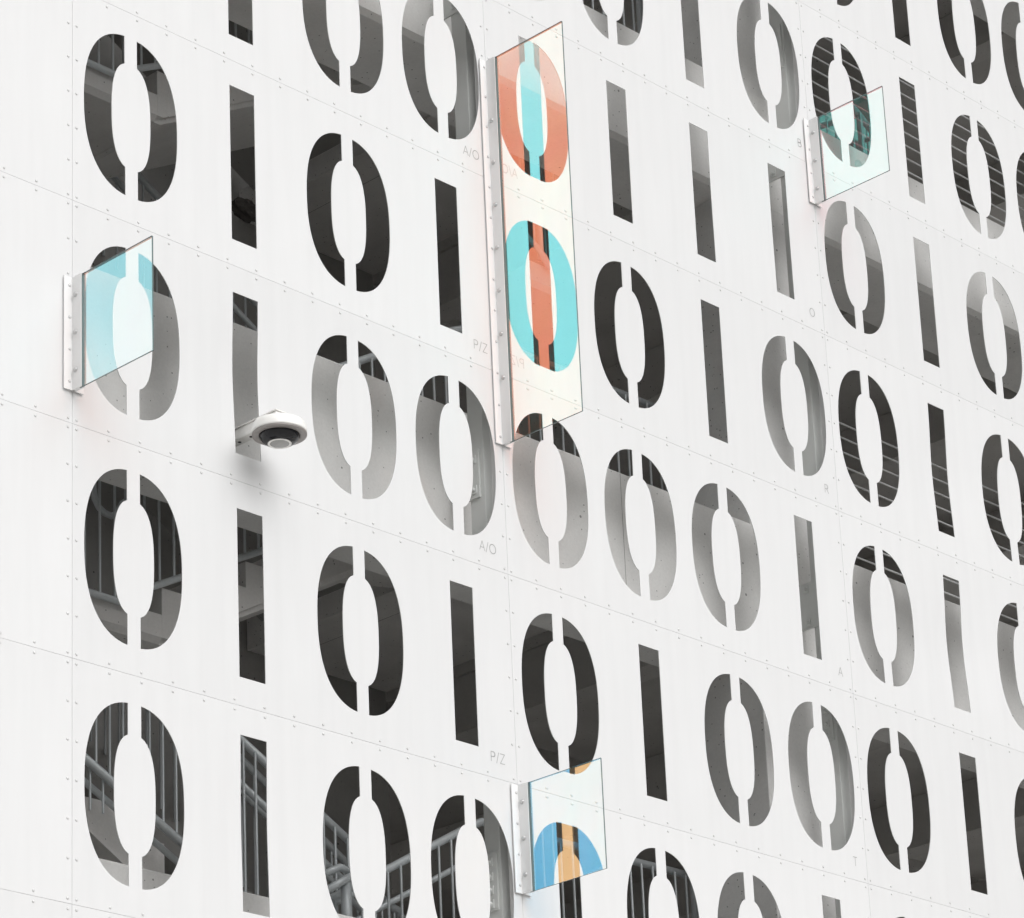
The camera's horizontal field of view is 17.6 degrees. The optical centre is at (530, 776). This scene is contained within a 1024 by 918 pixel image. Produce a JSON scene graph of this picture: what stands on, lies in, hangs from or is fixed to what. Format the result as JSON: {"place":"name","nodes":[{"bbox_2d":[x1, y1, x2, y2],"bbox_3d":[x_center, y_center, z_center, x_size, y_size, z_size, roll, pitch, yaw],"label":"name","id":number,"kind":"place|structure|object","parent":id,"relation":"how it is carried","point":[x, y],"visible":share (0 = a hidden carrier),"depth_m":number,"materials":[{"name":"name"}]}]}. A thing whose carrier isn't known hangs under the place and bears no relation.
{"place":"outdoors","nodes":[
{"label":"outdoors","id":0,"kind":"place"},
{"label":"ground","id":1,"kind":"structure","parent":0,"visible":0},
{"bbox_2d":[443,0,510,917],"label":"steel column","id":2,"kind":"structure","parent":1,"relation":"on","point":[481,499],"depth_m":18.52,"materials":[{"name":"grey metal"}]},
{"bbox_2d":[0,0,1023,917],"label":"perforated screen","id":3,"kind":"object","parent":2,"relation":"attached to","point":[70,666],"visible":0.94,"depth_m":18.36,"materials":[{"name":"white paint"}]},
{"bbox_2d":[63,235,153,394],"bbox_3d":[-2.030,-2.245,16.044,0.607,0.610,0.122,-19,-24,40],"label":"glass fin","id":4,"kind":"object","parent":3,"relation":"attached to","point":[108,316],"visible":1,"depth_m":16.07,"materials":[{"name":"clear glass"}]},
{"bbox_2d":[235,409,306,448],"bbox_3d":[-1.456,-1.722,16.979,0.777,0.202,0.284,-19,-24,40],"label":"security camera","id":5,"kind":"object","parent":3,"relation":"attached to","point":[277,429],"visible":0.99,"depth_m":16.74,"materials":[{"name":"white plastic"}]},
{"bbox_2d":[479,21,582,447],"bbox_3d":[0.015,-3.076,18.637,0.607,2.434,0.122,-19,-24,40],"label":"glass fin","id":6,"kind":"object","parent":3,"relation":"attached to","point":[536,367],"visible":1,"depth_m":18.64,"materials":[{"name":"glass"}]},
{"bbox_2d":[511,758,606,895],"bbox_3d":[0.168,0.267,17.528,0.607,0.610,0.122,-19,-24,40],"label":"glass fin","id":7,"kind":"object","parent":3,"relation":"attached to","point":[558,825],"visible":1,"depth_m":17.55,"materials":[{"name":"glass"}]},
{"bbox_2d":[803,86,889,207],"bbox_3d":[2.053,-4.064,21.283,0.607,0.609,0.122,-19,-24,40],"label":"glass fin","id":8,"kind":"object","parent":3,"relation":"attached to","point":[846,146],"visible":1,"depth_m":21.30,"materials":[{"name":"clear glass"}]},
{"bbox_2d":[86,0,1023,917],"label":"parking garage","id":9,"kind":"structure","parent":1,"relation":"on","point":[156,394],"depth_m":21.75,"materials":[{"name":"concrete"}]},
{"bbox_2d":[811,37,1023,223],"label":"cable barrier","id":10,"kind":"object","parent":9,"relation":"attached to","point":[917,127],"visible":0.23,"depth_m":23.57,"materials":[{"name":"metal"}]},
{"bbox_2d":[839,422,1023,621],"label":"cable barrier","id":11,"kind":"object","parent":9,"relation":"attached to","point":[936,506],"visible":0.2,"depth_m":22.29,"materials":[{"name":"metal"}]},
{"bbox_3d":[-2.347,2.843,17.999,2.490,3.412,7.097,-19,-24,40],"label":"staircase","id":12,"kind":"object","parent":9,"relation":"on","visible":0},
{"bbox_2d":[84,557,547,893],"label":"staircase","id":13,"kind":"structure","parent":12,"relation":"on","point":[159,620],"depth_m":21.03,"materials":[{"name":"concrete"}]},
{"bbox_2d":[91,482,123,518],"bbox_3d":[-2.303,-1.563,18.274,0.038,0.315,0.339,-19,-24,40],"label":"handrail","id":14,"kind":"object","parent":13,"relation":"on","point":[104,511],"visible":0.5,"depth_m":18.16,"materials":[{"name":"grey metal"}]},
{"bbox_2d":[85,796,164,872],"bbox_3d":[-2.601,0.481,17.932,0.900,0.499,0.841,-19,-24,40],"label":"stair string","id":15,"kind":"object","parent":13,"relation":"attached to","point":[106,843],"visible":0.07,"depth_m":17.69,"materials":[{"name":"metal"}]},
{"bbox_2d":[84,702,400,916],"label":"handrail","id":16,"kind":"object","parent":13,"relation":"attached to","point":[342,882],"visible":0.39,"depth_m":18.05,"materials":[{"name":"grey metal"}]},
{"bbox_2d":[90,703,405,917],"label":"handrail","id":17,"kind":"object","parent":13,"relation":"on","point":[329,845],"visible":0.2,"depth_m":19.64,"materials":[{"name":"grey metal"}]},
{"bbox_2d":[84,62,457,644],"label":"staircase","id":18,"kind":"structure","parent":13,"relation":"on","point":[163,129],"depth_m":21.28,"materials":[{"name":"concrete"}]},
{"bbox_2d":[102,172,256,330],"bbox_3d":[-1.855,-2.826,20.611,0.093,2.378,2.874,-19,-24,40],"label":"handrail","id":19,"kind":"object","parent":18,"relation":"on","point":[151,190],"visible":0.02,"depth_m":20.39,"materials":[{"name":"grey metal"}]},
{"bbox_2d":[108,20,379,213],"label":"staircase","id":20,"kind":"structure","parent":18,"relation":"on","point":[243,163],"depth_m":22.30,"materials":[{"name":"concrete"}]},
{"bbox_2d":[86,0,642,77],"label":"handrail","id":21,"kind":"object","parent":18,"relation":"on","point":[141,67],"visible":0.06,"depth_m":18.82,"materials":[{"name":"grey metal"}]},
{"bbox_2d":[84,325,667,604],"bbox_3d":[-1.095,-1.780,19.256,0.124,2.567,6.046,-19,-24,40],"label":"handrail","id":22,"kind":"object","parent":13,"relation":"on","point":[258,551],"visible":0.1,"depth_m":18.05,"materials":[{"name":"grey metal"}]},
{"bbox_2d":[330,818,698,917],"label":"handrail","id":23,"kind":"object","parent":12,"relation":"on","point":[399,863],"visible":0.27,"depth_m":19.07,"materials":[{"name":"grey metal"}]},
{"bbox_2d":[767,4,852,917],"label":"steel column","id":24,"kind":"structure","parent":1,"relation":"on","point":[841,826],"depth_m":20.94,"materials":[{"name":"grey metal"}]}
]}

